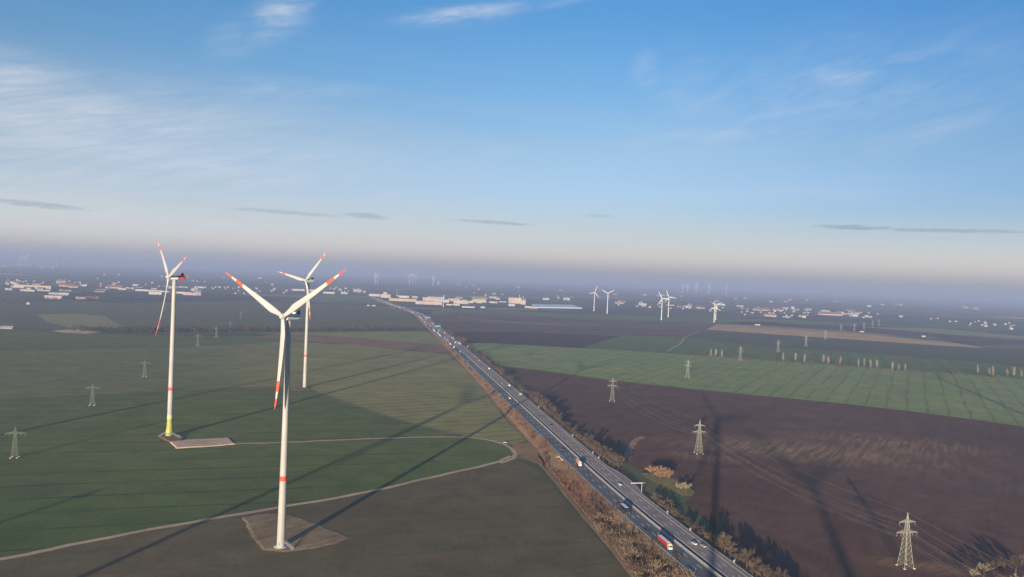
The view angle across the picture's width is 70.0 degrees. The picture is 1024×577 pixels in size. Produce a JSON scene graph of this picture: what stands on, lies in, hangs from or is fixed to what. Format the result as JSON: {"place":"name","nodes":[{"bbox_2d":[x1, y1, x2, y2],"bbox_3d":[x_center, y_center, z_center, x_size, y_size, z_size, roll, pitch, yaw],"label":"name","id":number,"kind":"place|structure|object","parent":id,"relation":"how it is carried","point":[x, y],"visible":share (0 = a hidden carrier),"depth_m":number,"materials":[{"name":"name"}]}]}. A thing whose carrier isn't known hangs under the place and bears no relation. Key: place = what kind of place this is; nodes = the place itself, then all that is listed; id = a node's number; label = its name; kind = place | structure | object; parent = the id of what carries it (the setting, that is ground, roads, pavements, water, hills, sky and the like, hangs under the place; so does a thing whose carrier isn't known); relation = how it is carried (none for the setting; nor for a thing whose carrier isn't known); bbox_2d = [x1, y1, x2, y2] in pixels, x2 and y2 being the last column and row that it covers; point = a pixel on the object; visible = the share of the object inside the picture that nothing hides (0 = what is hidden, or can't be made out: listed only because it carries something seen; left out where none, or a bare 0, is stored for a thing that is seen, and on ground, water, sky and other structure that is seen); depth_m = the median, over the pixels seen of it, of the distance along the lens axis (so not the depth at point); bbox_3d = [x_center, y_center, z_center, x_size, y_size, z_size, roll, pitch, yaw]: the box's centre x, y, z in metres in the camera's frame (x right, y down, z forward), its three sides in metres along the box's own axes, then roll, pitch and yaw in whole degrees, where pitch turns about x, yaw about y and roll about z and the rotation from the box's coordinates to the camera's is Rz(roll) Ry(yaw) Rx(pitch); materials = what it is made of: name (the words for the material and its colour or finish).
{"place":"outdoors","nodes":[
{"label":"outdoors","id":0,"kind":"place"},
{"bbox_2d":[0,273,35,275],"bbox_3d":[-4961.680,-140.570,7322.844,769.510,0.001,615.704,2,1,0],"label":"field","id":1,"kind":"structure","parent":0,"point":[14,274],"depth_m":7236.77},
{"bbox_2d":[14,284,58,288],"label":"building","id":2,"kind":"structure","parent":0,"point":[36,286],"depth_m":4083.92,"materials":[{"name":"white"}]},
{"bbox_2d":[54,329,96,333],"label":"field","id":3,"kind":"structure","parent":0,"point":[76,331],"depth_m":1730.49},
{"bbox_2d":[37,314,122,328],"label":"field","id":4,"kind":"structure","parent":0,"point":[70,320],"depth_m":2057.72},
{"bbox_2d":[5,386,292,397],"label":"farm track","id":5,"kind":"structure","parent":0,"point":[131,392],"depth_m":951.12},
{"bbox_2d":[149,292,164,294],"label":"building","id":6,"kind":"structure","parent":0,"point":[158,293],"depth_m":3945.57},
{"bbox_2d":[183,293,203,295],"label":"building","id":7,"kind":"structure","parent":0,"point":[199,294],"depth_m":4043.56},
{"bbox_2d":[0,295,425,333],"bbox_3d":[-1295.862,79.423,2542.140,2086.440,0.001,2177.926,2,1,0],"label":"field","id":8,"kind":"structure","parent":0,"point":[18,314],"depth_m":2491.38,"materials":[{"name":"plant"}]},
{"bbox_2d":[70,324,424,332],"bbox_3d":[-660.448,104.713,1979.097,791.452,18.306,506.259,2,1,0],"label":"tree line","id":9,"kind":"object","parent":8,"relation":"on","point":[193,328],"visible":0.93,"depth_m":1884.25,"materials":[{"name":"plant"}]},
{"bbox_2d":[0,456,511,559],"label":"farm track","id":10,"kind":"structure","parent":0,"point":[159,527],"depth_m":498.09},
{"bbox_2d":[0,342,524,443],"bbox_3d":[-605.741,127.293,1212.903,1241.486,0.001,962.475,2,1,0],"label":"field","id":11,"kind":"structure","parent":0,"point":[441,391],"depth_m":1133.68,"materials":[{"name":"plant"}]},
{"bbox_2d":[291,386,310,390],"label":"earth pad","id":12,"kind":"object","parent":11,"relation":"on","point":[296,388],"visible":0.97,"depth_m":1037.81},
{"bbox_2d":[277,251,326,386],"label":"wind turbine","id":13,"kind":"object","parent":12,"relation":"on","point":[307,281],"visible":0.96,"depth_m":1046.72,"materials":[{"name":"metal"}]},
{"bbox_2d":[0,329,526,557],"bbox_3d":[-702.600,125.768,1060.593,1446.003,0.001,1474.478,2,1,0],"label":"field","id":14,"kind":"structure","parent":0,"point":[106,465],"depth_m":664.96,"materials":[{"name":"plant"}]},
{"bbox_2d":[0,326,15,328],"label":"building","id":15,"kind":"structure","parent":14,"relation":"on","point":[7,327],"depth_m":1731.81,"materials":[{"name":"white glass"}]},
{"bbox_2d":[5,426,23,458],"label":"pylon","id":16,"kind":"object","parent":14,"relation":"on","point":[16,441],"visible":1,"depth_m":620.63,"materials":[{"name":"metal"}]},
{"bbox_2d":[86,384,98,405],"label":"pylon","id":17,"kind":"object","parent":14,"relation":"on","point":[92,402],"visible":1,"depth_m":857.31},
{"bbox_2d":[158,433,186,441],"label":"earth pad","id":18,"kind":"object","parent":14,"relation":"on","point":[173,438],"visible":0.89,"depth_m":712.14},
{"bbox_2d":[155,239,186,436],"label":"wind turbine","id":19,"kind":"object","parent":18,"relation":"on","point":[169,426],"visible":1,"depth_m":717.78,"materials":[{"name":"metal"}]},
{"bbox_2d":[170,438,234,448],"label":"gravel pad","id":20,"kind":"object","parent":14,"relation":"on","point":[189,443],"visible":1,"depth_m":695.99,"materials":[{"name":"gravel"}]},
{"bbox_2d":[0,458,630,576],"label":"field","id":21,"kind":"structure","parent":0,"point":[516,517],"depth_m":456.54,"materials":[{"name":"plant"}]},
{"bbox_2d":[242,513,350,551],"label":"earth pad","id":22,"kind":"object","parent":21,"relation":"on","point":[303,534],"visible":0.99,"depth_m":468.95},
{"bbox_2d":[225,269,345,549],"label":"wind turbine","id":23,"kind":"object","parent":22,"relation":"on","point":[287,315],"visible":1,"depth_m":443.18,"materials":[{"name":"metal"}]},
{"bbox_2d":[289,296,391,303],"bbox_3d":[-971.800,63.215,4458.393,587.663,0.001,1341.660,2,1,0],"label":"field","id":24,"kind":"structure","parent":0,"point":[347,299],"depth_m":4244.21,"materials":[{"name":"plant"}]},
{"bbox_2d":[257,331,442,344],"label":"field","id":25,"kind":"structure","parent":0,"point":[425,337],"depth_m":1936.22,"materials":[{"name":"green plant"}]},
{"bbox_2d":[252,334,449,352],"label":"field","id":26,"kind":"structure","parent":0,"point":[397,345],"depth_m":1754.06,"materials":[{"name":"plant"}]},
{"bbox_2d":[235,436,517,462],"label":"farm track","id":27,"kind":"structure","parent":0,"point":[515,453],"depth_m":729.14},
{"bbox_2d":[380,294,391,297],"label":"building","id":28,"kind":"structure","parent":0,"point":[386,296],"depth_m":4879.04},
{"bbox_2d":[310,389,477,437],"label":"farm track","id":29,"kind":"structure","parent":0,"point":[388,415],"depth_m":866.95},
{"bbox_2d":[389,298,417,301],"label":"building","id":30,"kind":"structure","parent":0,"point":[402,299],"depth_m":4382.82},
{"bbox_2d":[415,300,442,304],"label":"building","id":31,"kind":"structure","parent":0,"point":[430,302],"depth_m":4071.46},
{"bbox_2d":[423,297,442,300],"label":"building","id":32,"kind":"structure","parent":0,"point":[428,298],"depth_m":4640.81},
{"bbox_2d":[453,300,468,303],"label":"building","id":33,"kind":"structure","parent":0,"point":[460,301],"depth_m":4357.83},
{"bbox_2d":[473,299,486,302],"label":"building","id":34,"kind":"structure","parent":0,"point":[480,300],"depth_m":4717.74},
{"bbox_2d":[0,259,1023,561],"bbox_3d":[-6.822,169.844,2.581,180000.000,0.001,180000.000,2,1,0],"label":"ground","id":35,"kind":"structure","parent":0,"point":[914,311],"depth_m":6938.08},
{"bbox_2d":[44,295,66,298],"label":"building","id":36,"kind":"structure","parent":35,"relation":"on","point":[55,296],"depth_m":3126.70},
{"bbox_2d":[105,285,123,288],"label":"building","id":37,"kind":"structure","parent":35,"relation":"on","point":[115,286],"depth_m":4592.86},
{"bbox_2d":[0,294,230,302],"bbox_3d":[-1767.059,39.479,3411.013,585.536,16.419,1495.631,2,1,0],"label":"hedge wood","id":38,"kind":"object","parent":35,"relation":"on","point":[21,297],"visible":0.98,"depth_m":3144.82,"materials":[{"name":"plant"}]},
{"bbox_2d":[0,285,371,292],"bbox_3d":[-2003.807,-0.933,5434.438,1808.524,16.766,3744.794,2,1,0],"label":"hedge wood","id":39,"kind":"object","parent":35,"relation":"on","point":[15,289],"visible":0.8,"depth_m":4731.84,"materials":[{"name":"plant"}]},
{"bbox_2d":[532,304,581,308],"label":"greenhouse","id":40,"kind":"object","parent":35,"relation":"on","point":[555,306],"visible":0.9,"depth_m":4405.35,"materials":[{"name":"white glass"}]},
{"bbox_2d":[604,534,620,545],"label":"shrub","id":41,"kind":"object","parent":35,"relation":"on","point":[612,542],"visible":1,"depth_m":471.30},
{"bbox_2d":[605,529,623,536],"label":"shrub","id":42,"kind":"object","parent":35,"relation":"on","point":[609,534],"visible":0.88,"depth_m":485.56,"materials":[{"name":"plant"}]},
{"bbox_2d":[218,277,1022,316],"bbox_3d":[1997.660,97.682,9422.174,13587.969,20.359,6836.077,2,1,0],"label":"hedge wood","id":43,"kind":"object","parent":35,"relation":"on","point":[669,300],"visible":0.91,"depth_m":7533.29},
{"bbox_2d":[621,538,632,546],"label":"shrub","id":44,"kind":"object","parent":35,"relation":"on","point":[624,544],"visible":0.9,"depth_m":467.55,"materials":[{"name":"plant"}]},
{"bbox_2d":[623,544,636,554],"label":"shrub","id":45,"kind":"object","parent":35,"relation":"on","point":[631,550],"visible":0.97,"depth_m":456.31,"materials":[{"name":"plant"}]},
{"bbox_2d":[621,560,639,570],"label":"shrub","id":46,"kind":"object","parent":35,"relation":"on","point":[633,567],"visible":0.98,"depth_m":430.80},
{"bbox_2d":[623,530,641,541],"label":"shrub","id":47,"kind":"object","parent":35,"relation":"on","point":[631,534],"visible":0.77,"depth_m":476.65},
{"bbox_2d":[634,563,643,571],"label":"shrub","id":48,"kind":"object","parent":35,"relation":"on","point":[641,568],"visible":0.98,"depth_m":427.70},
{"bbox_2d":[636,550,656,562],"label":"shrub","id":49,"kind":"object","parent":35,"relation":"on","point":[645,557],"visible":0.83,"depth_m":445.49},
{"bbox_2d":[646,558,665,571],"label":"shrub","id":50,"kind":"object","parent":35,"relation":"on","point":[656,564],"visible":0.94,"depth_m":431.28,"materials":[{"name":"plant"}]},
{"bbox_2d":[372,289,1017,321],"bbox_3d":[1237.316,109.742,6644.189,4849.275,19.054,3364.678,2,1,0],"label":"hedge wood","id":51,"kind":"object","parent":35,"relation":"on","point":[727,307],"visible":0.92,"depth_m":5676.14,"materials":[{"name":"plant"}]},
{"bbox_2d":[0,0,1023,299],"label":"sky","id":52,"kind":"structure","parent":0,"point":[852,146],"materials":[{"name":"blue"}]},
{"bbox_2d":[508,297,521,303],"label":"building","id":53,"kind":"structure","parent":0,"point":[514,300],"depth_m":4780.96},
{"bbox_2d":[457,317,599,326],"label":"field","id":54,"kind":"structure","parent":0,"point":[523,322],"depth_m":2775.03,"materials":[{"name":"plant"}]},
{"bbox_2d":[512,442,545,464],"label":"hollow","id":55,"kind":"object","parent":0,"point":[526,451],"visible":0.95,"depth_m":712.06,"materials":[{"name":"soil"}]},
{"bbox_2d":[455,331,618,347],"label":"field","id":56,"kind":"structure","parent":0,"point":[543,339],"depth_m":2069.28,"materials":[{"name":"soil"}]},
{"bbox_2d":[369,297,765,576],"bbox_3d":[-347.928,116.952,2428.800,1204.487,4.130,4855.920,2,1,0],"label":"embankment","id":57,"kind":"structure","parent":0,"point":[647,492],"depth_m":671.50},
{"bbox_2d":[371,297,717,576],"bbox_3d":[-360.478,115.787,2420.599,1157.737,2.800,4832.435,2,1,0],"label":"carriageway","id":58,"kind":"structure","parent":57,"relation":"on","point":[688,560],"depth_m":597.21,"materials":[{"name":"asphalt"}]},
{"bbox_2d":[373,298,695,576],"bbox_3d":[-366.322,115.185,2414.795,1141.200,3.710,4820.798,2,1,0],"label":"guard rail","id":59,"kind":"object","parent":58,"relation":"on","point":[603,496],"visible":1,"depth_m":509.99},
{"bbox_2d":[620,503,629,513],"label":"truck","id":60,"kind":"object","parent":58,"relation":"on","point":[624,507],"visible":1,"depth_m":524.83,"materials":[{"name":"white paint"}]},
{"bbox_2d":[658,535,672,549],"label":"truck","id":61,"kind":"object","parent":58,"relation":"on","point":[665,542],"visible":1,"depth_m":459.48,"materials":[{"name":"red paint"}]},
{"bbox_2d":[541,399,550,407],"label":"bare tree","id":62,"kind":"object","parent":57,"relation":"on","point":[546,402],"visible":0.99,"depth_m":918.55,"materials":[{"name":"brown plant"}]},
{"bbox_2d":[374,297,749,576],"bbox_3d":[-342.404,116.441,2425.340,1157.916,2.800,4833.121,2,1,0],"label":"carriageway","id":63,"kind":"structure","parent":57,"relation":"on","point":[713,559],"depth_m":584.14,"materials":[{"name":"asphalt"}]},
{"bbox_2d":[372,297,746,576],"bbox_3d":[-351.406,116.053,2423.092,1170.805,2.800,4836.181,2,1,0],"label":"lane markings","id":64,"kind":"object","parent":63,"relation":"on","point":[606,479],"visible":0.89,"depth_m":574.82,"materials":[{"name":"paint"}]},
{"bbox_2d":[375,299,750,576],"bbox_3d":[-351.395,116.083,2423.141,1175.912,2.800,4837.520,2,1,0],"label":"shoulder edge","id":65,"kind":"object","parent":63,"relation":"on","point":[604,464],"visible":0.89,"depth_m":605.12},
{"bbox_2d":[418,312,752,576],"bbox_3d":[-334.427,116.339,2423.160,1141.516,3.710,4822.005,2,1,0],"label":"guard rail","id":66,"kind":"object","parent":63,"relation":"on","point":[628,479],"visible":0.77,"depth_m":566.15,"materials":[{"name":"metal"}]},
{"bbox_2d":[420,315,725,576],"bbox_3d":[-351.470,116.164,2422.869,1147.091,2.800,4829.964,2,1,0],"label":"median strip","id":67,"kind":"object","parent":57,"relation":"on","point":[675,538],"visible":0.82,"depth_m":590.64,"materials":[{"name":"concrete"}]},
{"bbox_2d":[373,297,721,576],"bbox_3d":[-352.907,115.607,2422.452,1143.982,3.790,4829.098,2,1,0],"label":"median barrier","id":68,"kind":"object","parent":67,"relation":"on","point":[695,556],"visible":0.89,"depth_m":571.61,"materials":[{"name":"metal"}]},
{"bbox_2d":[475,375,691,576],"bbox_3d":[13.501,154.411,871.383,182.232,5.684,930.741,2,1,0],"label":"undergrowth","id":69,"kind":"object","parent":57,"relation":"on","point":[631,556],"visible":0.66,"depth_m":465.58,"materials":[{"name":"plant"}]},
{"bbox_2d":[582,433,594,447],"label":"bare tree","id":70,"kind":"object","parent":57,"relation":"on","point":[590,439],"visible":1,"depth_m":733.60,"materials":[{"name":"brown plant"}]},
{"bbox_2d":[606,452,621,467],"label":"bare tree","id":71,"kind":"object","parent":57,"relation":"on","point":[611,455],"visible":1,"depth_m":659.14,"materials":[{"name":"brown plant"}]},
{"bbox_2d":[614,456,622,469],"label":"bare tree","id":72,"kind":"object","parent":57,"relation":"on","point":[620,462],"visible":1,"depth_m":658.81,"materials":[{"name":"brown plant"}]},
{"bbox_2d":[707,532,716,544],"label":"bare tree","id":73,"kind":"object","parent":57,"relation":"on","point":[710,537],"visible":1,"depth_m":470.15,"materials":[{"name":"brown plant"}]},
{"bbox_2d":[717,531,737,554],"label":"bare tree","id":74,"kind":"object","parent":57,"relation":"on","point":[725,541],"visible":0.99,"depth_m":455.83,"materials":[{"name":"brown plant"}]},
{"bbox_2d":[725,545,737,558],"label":"bare tree","id":75,"kind":"object","parent":57,"relation":"on","point":[728,548],"visible":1,"depth_m":448.26,"materials":[{"name":"brown plant"}]},
{"bbox_2d":[741,548,753,569],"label":"bare tree","id":76,"kind":"object","parent":57,"relation":"on","point":[744,552],"visible":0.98,"depth_m":432.71,"materials":[{"name":"brown plant"}]},
{"bbox_2d":[741,548,757,567],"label":"bare tree","id":77,"kind":"object","parent":57,"relation":"on","point":[754,551],"visible":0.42,"depth_m":442.19,"materials":[{"name":"brown plant"}]},
{"bbox_2d":[749,557,763,576],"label":"bare tree","id":78,"kind":"object","parent":57,"relation":"on","point":[758,561],"visible":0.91,"depth_m":420.48,"materials":[{"name":"brown plant"}]},
{"bbox_2d":[756,564,775,576],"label":"bare tree","id":79,"kind":"object","parent":57,"relation":"on","point":[765,568],"visible":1,"depth_m":412.82,"materials":[{"name":"brown plant"}]},
{"bbox_2d":[427,312,716,347],"bbox_3d":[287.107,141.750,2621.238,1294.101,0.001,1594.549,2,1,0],"label":"field","id":80,"kind":"structure","parent":0,"point":[452,322],"depth_m":2707.90,"materials":[{"name":"soil"}]},
{"bbox_2d":[513,457,634,576],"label":"farm track","id":81,"kind":"structure","parent":0,"point":[615,554],"depth_m":514.90,"materials":[{"name":"soil"}]},
{"bbox_2d":[535,450,655,576],"bbox_3d":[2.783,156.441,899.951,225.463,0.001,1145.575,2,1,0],"label":"verge","id":82,"kind":"structure","parent":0,"point":[577,504],"depth_m":544.03,"materials":[{"name":"plant"}]},
{"bbox_2d":[611,469,640,492],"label":"lay by","id":83,"kind":"object","parent":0,"point":[629,482],"visible":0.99,"depth_m":609.85,"materials":[{"name":"asphalt"}]},
{"bbox_2d":[623,436,644,458],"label":"field margin","id":84,"kind":"object","parent":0,"point":[629,449],"visible":0.96,"depth_m":751.14,"materials":[{"name":"soil"}]},
{"bbox_2d":[430,309,857,325],"bbox_3d":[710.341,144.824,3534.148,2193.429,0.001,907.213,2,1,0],"label":"field","id":85,"kind":"structure","parent":0,"point":[666,319],"depth_m":3531.02,"materials":[{"name":"soil"}]},
{"bbox_2d":[620,463,690,503],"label":"hollow","id":86,"kind":"object","parent":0,"point":[663,491],"visible":0.53,"depth_m":607.78,"materials":[{"name":"plant"}]},
{"bbox_2d":[642,473,694,495],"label":"hollow","id":87,"kind":"object","parent":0,"point":[669,483],"visible":0.95,"depth_m":622.34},
{"bbox_2d":[468,343,1023,425],"bbox_3d":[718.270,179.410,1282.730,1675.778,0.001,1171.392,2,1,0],"label":"field","id":88,"kind":"structure","parent":0,"point":[992,399],"depth_m":1378.44,"materials":[{"name":"plant"}]},
{"bbox_2d":[754,307,769,310],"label":"building","id":89,"kind":"structure","parent":0,"point":[762,309],"depth_m":5386.69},
{"bbox_2d":[501,366,1023,576],"bbox_3d":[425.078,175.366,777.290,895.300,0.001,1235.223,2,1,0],"label":"field","id":90,"kind":"structure","parent":0,"point":[957,480],"depth_m":688.60,"materials":[{"name":"soil"}]},
{"bbox_2d":[608,380,616,401],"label":"pylon","id":91,"kind":"object","parent":90,"relation":"on","point":[613,381],"visible":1,"depth_m":1037.58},
{"bbox_2d":[645,465,657,479],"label":"willow","id":92,"kind":"object","parent":90,"relation":"on","point":[651,469],"visible":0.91,"depth_m":632.83,"materials":[{"name":"orange plant"}]},
{"bbox_2d":[656,465,668,480],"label":"willow","id":93,"kind":"object","parent":90,"relation":"on","point":[658,471],"visible":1,"depth_m":626.68,"materials":[{"name":"orange plant"}]},
{"bbox_2d":[659,468,672,477],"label":"willow","id":94,"kind":"object","parent":90,"relation":"on","point":[669,472],"visible":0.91,"depth_m":626.32,"materials":[{"name":"orange plant"}]},
{"bbox_2d":[694,422,704,453],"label":"pylon","id":95,"kind":"object","parent":90,"relation":"on","point":[698,437],"visible":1,"depth_m":737.31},
{"bbox_2d":[770,567,789,576],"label":"bare tree","id":96,"kind":"object","parent":90,"relation":"on","point":[781,574],"visible":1,"depth_m":407.52,"materials":[{"name":"brown plant"}]},
{"bbox_2d":[895,513,915,569],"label":"pylon","id":97,"kind":"object","parent":90,"relation":"on","point":[906,522],"visible":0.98,"depth_m":453.59,"materials":[{"name":"metal"}]},
{"bbox_2d":[614,339,950,567],"bbox_3d":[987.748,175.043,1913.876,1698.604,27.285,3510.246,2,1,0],"label":"power cable","id":98,"kind":"object","parent":97,"relation":"hanging from","point":[760,475],"visible":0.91,"depth_m":592.32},
{"bbox_2d":[619,341,973,570],"bbox_3d":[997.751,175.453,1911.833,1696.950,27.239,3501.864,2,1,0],"label":"power cable","id":99,"kind":"object","parent":97,"relation":"hanging from","point":[794,486],"visible":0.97,"depth_m":593.68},
{"bbox_2d":[969,567,980,576],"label":"bare tree","id":100,"kind":"object","parent":90,"relation":"on","point":[972,572],"visible":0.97,"depth_m":436.31,"materials":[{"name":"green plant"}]},
{"bbox_2d":[977,562,992,570],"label":"bare tree","id":101,"kind":"object","parent":90,"relation":"on","point":[983,566],"visible":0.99,"depth_m":444.11,"materials":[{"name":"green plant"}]},
{"bbox_2d":[989,560,1001,569],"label":"bare tree","id":102,"kind":"object","parent":90,"relation":"on","point":[996,564],"visible":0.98,"depth_m":448.37,"materials":[{"name":"brown plant"}]},
{"bbox_2d":[999,557,1013,571],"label":"bare tree","id":103,"kind":"object","parent":90,"relation":"on","point":[1002,561],"visible":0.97,"depth_m":452.36,"materials":[{"name":"brown plant"}]},
{"bbox_2d":[1008,556,1023,572],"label":"bare tree","id":104,"kind":"object","parent":90,"relation":"on","point":[1017,563],"visible":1,"depth_m":448.59,"materials":[{"name":"brown plant"}]},
{"bbox_2d":[512,344,1016,377],"bbox_3d":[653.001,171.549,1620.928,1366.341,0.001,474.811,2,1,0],"label":"field margin","id":105,"kind":"object","parent":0,"point":[756,359],"visible":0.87,"depth_m":1723.49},
{"bbox_2d":[507,366,1023,426],"bbox_3d":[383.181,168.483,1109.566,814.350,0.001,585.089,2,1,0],"label":"field margin","id":106,"kind":"object","parent":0,"point":[774,396],"visible":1,"depth_m":1138.04,"materials":[{"name":"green plant"}]},
{"bbox_2d":[585,336,1023,376],"bbox_3d":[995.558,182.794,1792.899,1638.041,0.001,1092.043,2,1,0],"label":"field","id":107,"kind":"structure","parent":0,"point":[690,346],"depth_m":1870.94,"materials":[{"name":"plant"}]},
{"bbox_2d":[817,311,841,315],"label":"building","id":108,"kind":"structure","parent":0,"point":[831,313],"depth_m":4962.32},
{"bbox_2d":[706,324,980,347],"bbox_3d":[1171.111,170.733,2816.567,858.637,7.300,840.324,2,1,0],"label":"bare field strip","id":109,"kind":"structure","parent":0,"point":[808,332],"depth_m":2749.26,"materials":[{"name":"soil"}]},
{"bbox_2d":[685,330,1023,365],"bbox_3d":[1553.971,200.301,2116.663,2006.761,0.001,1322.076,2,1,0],"label":"field","id":110,"kind":"structure","parent":0,"point":[1009,356],"depth_m":2260.95,"materials":[{"name":"plant"}]},
{"bbox_2d":[727,322,1023,343],"bbox_3d":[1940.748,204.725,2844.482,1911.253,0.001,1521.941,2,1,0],"label":"field","id":111,"kind":"structure","parent":0,"point":[893,332],"depth_m":3117.00,"materials":[{"name":"soil"}]},
{"bbox_2d":[867,327,1023,339],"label":"field","id":112,"kind":"structure","parent":0,"point":[951,332],"depth_m":3323.97,"materials":[{"name":"brown plant"}]},
{"bbox_2d":[974,345,1023,347],"bbox_3d":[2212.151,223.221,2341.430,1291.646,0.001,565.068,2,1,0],"label":"field","id":113,"kind":"structure","parent":0,"point":[1004,346],"depth_m":2515.85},
{"bbox_2d":[986,316,1023,318],"bbox_3d":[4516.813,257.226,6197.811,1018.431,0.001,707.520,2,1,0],"label":"field","id":114,"kind":"structure","parent":0,"point":[1008,317],"depth_m":6186.02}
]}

